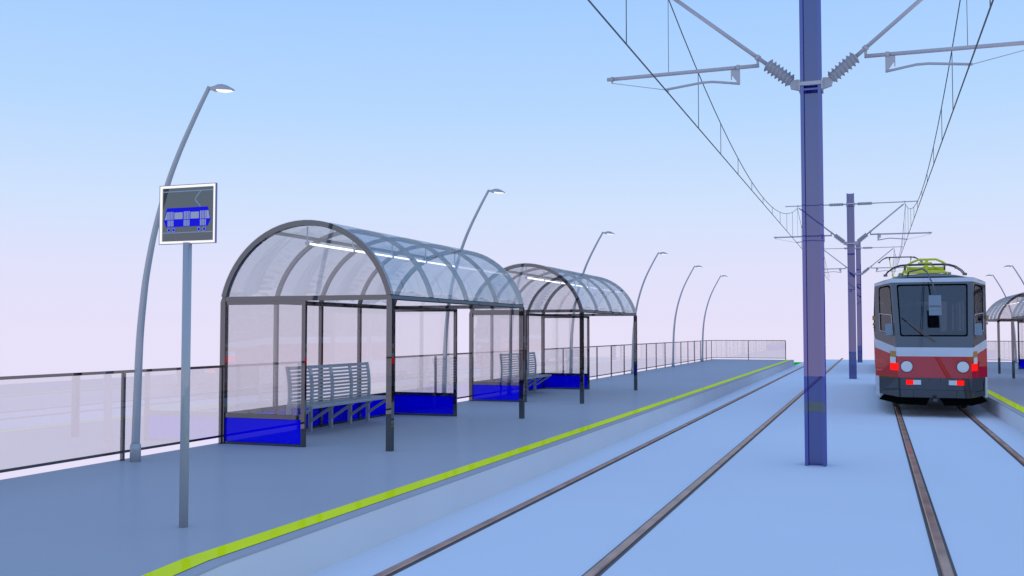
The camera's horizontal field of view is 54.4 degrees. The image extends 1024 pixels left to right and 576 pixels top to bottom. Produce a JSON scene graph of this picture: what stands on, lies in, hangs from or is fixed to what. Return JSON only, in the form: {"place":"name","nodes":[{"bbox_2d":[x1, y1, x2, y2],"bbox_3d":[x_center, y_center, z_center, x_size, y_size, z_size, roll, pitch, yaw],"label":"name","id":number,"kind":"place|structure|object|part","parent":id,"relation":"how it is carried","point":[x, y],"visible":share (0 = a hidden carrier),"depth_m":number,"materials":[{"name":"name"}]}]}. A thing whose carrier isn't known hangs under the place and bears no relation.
{"place":"outdoors","nodes":[
{"label":"outdoors","id":0,"kind":"place"},
{"bbox_2d":[0,0,1023,479],"label":"sky","id":1,"kind":"structure","parent":0,"point":[389,118],"materials":[{"name":"blue"}]},
{"bbox_2d":[308,359,1023,575],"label":"ground","id":2,"kind":"structure","parent":0,"point":[766,501],"depth_m":11.54,"materials":[{"name":"concrete"}]},
{"bbox_2d":[0,359,793,575],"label":"platform","id":3,"kind":"structure","parent":2,"relation":"on","point":[325,497],"depth_m":10.88,"materials":[{"name":"concrete"}]},
{"bbox_2d":[0,365,222,472],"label":"glass fence","id":4,"kind":"object","parent":3,"relation":"on","point":[122,451],"visible":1,"depth_m":12.73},
{"bbox_2d":[130,84,234,461],"bbox_3d":[-4.146,-0.170,12.509,1.487,4.738,0.144,-1,-3,20],"label":"street lamp","id":5,"kind":"object","parent":3,"relation":"on","point":[135,450],"visible":0.98,"depth_m":12.63,"materials":[{"name":"metal"}]},
{"bbox_2d":[159,183,216,527],"bbox_3d":[-2.773,0.567,8.466,0.580,2.910,0.074,-1,-3,20],"label":"stop sign","id":6,"kind":"object","parent":3,"relation":"on","point":[187,216],"visible":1,"depth_m":8.46,"materials":[{"name":"metal"}]},
{"bbox_2d":[285,362,385,430],"bbox_3d":[-2.913,1.855,17.063,0.510,1.090,2.740,-1,-3,20],"label":"bench","id":7,"kind":"object","parent":3,"relation":"on","point":[350,401],"visible":0.94,"depth_m":17.05,"materials":[{"name":"metal"}]},
{"bbox_2d":[220,220,524,450],"bbox_3d":[-2.039,0.759,16.868,2.824,3.263,5.584,-1,-3,20],"label":"tram shelter","id":8,"kind":"object","parent":3,"relation":"on","point":[274,425],"visible":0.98,"depth_m":15.56,"materials":[{"name":"clear glass"}]},
{"bbox_2d":[305,226,456,267],"bbox_3d":[-2.039,-0.639,16.929,0.064,0.277,5.436,-1,-3,20],"label":"strip light","id":9,"kind":"object","parent":8,"relation":"hanging from","point":[352,250],"visible":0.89,"depth_m":16.34,"materials":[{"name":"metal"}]},
{"bbox_2d":[395,352,470,400],"bbox_3d":[-1.680,2.034,21.856,0.041,1.155,4.080,-1,-3,20],"label":"glass fence","id":10,"kind":"object","parent":3,"relation":"on","point":[435,372],"visible":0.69,"depth_m":21.87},
{"bbox_2d":[442,189,504,392],"bbox_3d":[-0.851,0.229,21.592,1.487,4.738,0.144,-1,-3,20],"label":"street lamp","id":11,"kind":"object","parent":3,"relation":"on","point":[444,366],"visible":0.82,"depth_m":21.71,"materials":[{"name":"metal"}]},
{"bbox_2d":[499,352,550,392],"bbox_3d":[0.378,2.254,26.136,0.510,1.090,2.740,-1,-3,20],"label":"bench","id":12,"kind":"object","parent":3,"relation":"on","point":[534,376],"visible":0.75,"depth_m":26.04,"materials":[{"name":"metal"}]},
{"bbox_2d":[469,263,637,403],"bbox_3d":[1.253,1.158,25.941,2.824,3.263,5.584,-1,-3,20],"label":"tram shelter","id":13,"kind":"object","parent":3,"relation":"on","point":[491,389],"visible":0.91,"depth_m":25.02,"materials":[{"name":"clear glass"}]},
{"bbox_2d":[525,267,588,287],"bbox_3d":[1.253,-0.241,26.003,0.064,0.277,5.436,-1,-3,20],"label":"strip light","id":14,"kind":"object","parent":13,"relation":"hanging from","point":[544,280],"visible":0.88,"depth_m":24.97,"materials":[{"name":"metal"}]},
{"bbox_2d":[569,231,613,372],"bbox_3d":[2.454,0.629,30.703,1.487,4.738,0.144,-1,-3,20],"label":"street lamp","id":15,"kind":"object","parent":3,"relation":"on","point":[572,330],"visible":0.87,"depth_m":30.83,"materials":[{"name":"metal"}]},
{"bbox_2d":[545,340,711,378],"bbox_3d":[6.385,3.010,44.088,0.041,1.155,32.220,-1,-3,20],"label":"glass fence","id":16,"kind":"object","parent":3,"relation":"on","point":[624,371],"visible":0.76,"depth_m":39.19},
{"bbox_2d":[631,252,667,373],"bbox_3d":[5.333,0.978,38.640,1.487,4.738,0.144,-1,-3,20],"label":"street lamp","id":17,"kind":"object","parent":3,"relation":"on","point":[632,359],"visible":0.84,"depth_m":38.75,"materials":[{"name":"metal"}]},
{"bbox_2d":[672,265,701,366],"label":"street lamp","id":18,"kind":"object","parent":3,"relation":"on","point":[673,340],"visible":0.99,"depth_m":46.60,"materials":[{"name":"metal"}]},
{"bbox_2d":[701,275,727,361],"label":"street lamp","id":19,"kind":"object","parent":3,"relation":"on","point":[702,359],"visible":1,"depth_m":54.59,"materials":[{"name":"metal"}]},
{"bbox_2d":[712,340,785,359],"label":"glass fence","id":20,"kind":"object","parent":3,"relation":"on","point":[748,346],"visible":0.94,"depth_m":58.45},
{"bbox_2d":[373,366,803,575],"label":"rail","id":21,"kind":"object","parent":2,"relation":"on","point":[419,557],"visible":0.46,"depth_m":11.33,"materials":[{"name":"metal"}]},
{"bbox_2d":[582,358,842,575],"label":"rail","id":22,"kind":"object","parent":2,"relation":"on","point":[610,558],"visible":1,"depth_m":11.20,"materials":[{"name":"metal"}]},
{"bbox_2d":[607,0,1023,466],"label":"catenary mast","id":23,"kind":"object","parent":2,"relation":"on","point":[810,85],"visible":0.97,"depth_m":15.06,"materials":[{"name":"blue metal"}]},
{"bbox_2d":[588,0,829,279],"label":"overhead line","id":24,"kind":"object","parent":23,"relation":"hanging from","point":[608,23],"visible":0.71,"depth_m":18.70,"materials":[{"name":"metal"}]},
{"bbox_2d":[892,0,993,275],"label":"overhead line","id":25,"kind":"object","parent":23,"relation":"hanging from","point":[991,4],"visible":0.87,"depth_m":18.25,"materials":[{"name":"metal"}]},
{"bbox_2d":[774,193,931,378],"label":"catenary mast","id":26,"kind":"object","parent":2,"relation":"on","point":[850,242],"visible":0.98,"depth_m":42.42,"materials":[{"name":"metal"}]},
{"bbox_2d":[824,242,903,362],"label":"catenary mast","id":27,"kind":"object","parent":2,"relation":"on","point":[858,273],"visible":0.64,"depth_m":64.83,"materials":[{"name":"metal"}]},
{"bbox_2d":[892,402,957,575],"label":"rail","id":28,"kind":"object","parent":2,"relation":"on","point":[944,564],"depth_m":10.95,"materials":[{"name":"metal"}]},
{"bbox_2d":[873,256,922,359],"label":"tram","id":29,"kind":"object","parent":28,"relation":"on","point":[910,257],"visible":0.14,"depth_m":50.46,"materials":[{"name":"metal"}]},
{"bbox_2d":[872,258,988,408],"bbox_3d":[12.498,1.327,30.516,2.710,3.982,15.448,-1,-3,20],"label":"tram","id":30,"kind":"object","parent":28,"relation":"on","point":[929,324],"visible":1,"depth_m":23.68,"materials":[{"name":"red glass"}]},
{"bbox_3d":[9.255,0.545,24.591,0.070,1.209,1.218,0,-3,5],"label":"corner window","id":31,"kind":"part","parent":30,"relation":"part of","materials":[{"name":"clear glass"}]},
{"bbox_3d":[11.173,0.514,23.897,0.070,1.210,1.218,-2,-3,35],"label":"corner window","id":32,"kind":"part","parent":30,"relation":"part of","materials":[{"name":"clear glass"}]},
{"bbox_2d":[956,406,1023,466],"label":"rail","id":33,"kind":"object","parent":2,"relation":"on","point":[1014,454],"depth_m":18.47,"materials":[{"name":"metal"}]},
{"bbox_2d":[979,362,1023,434],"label":"platform","id":34,"kind":"structure","parent":2,"relation":"on","point":[1005,400],"depth_m":26.13,"materials":[{"name":"concrete"}]},
{"bbox_2d":[986,275,1017,362],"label":"street lamp","id":35,"kind":"object","parent":34,"relation":"on","point":[1016,359],"visible":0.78,"depth_m":53.24,"materials":[{"name":"metal"}]},
{"bbox_2d":[986,293,1023,373],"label":"tram shelter","id":36,"kind":"object","parent":34,"relation":"on","point":[1001,302],"visible":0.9,"depth_m":41.47,"materials":[{"name":"clear glass"}]},
{"bbox_2d":[1004,265,1023,284],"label":"street lamp","id":37,"kind":"object","parent":34,"relation":"on","point":[1015,271],"visible":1,"depth_m":46.12,"materials":[{"name":"metal"}]},
{"bbox_2d":[1011,298,1023,378],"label":"tram shelter","id":38,"kind":"object","parent":34,"relation":"on","point":[1012,334],"visible":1,"depth_m":35.07,"materials":[{"name":"clear glass"}]}
]}

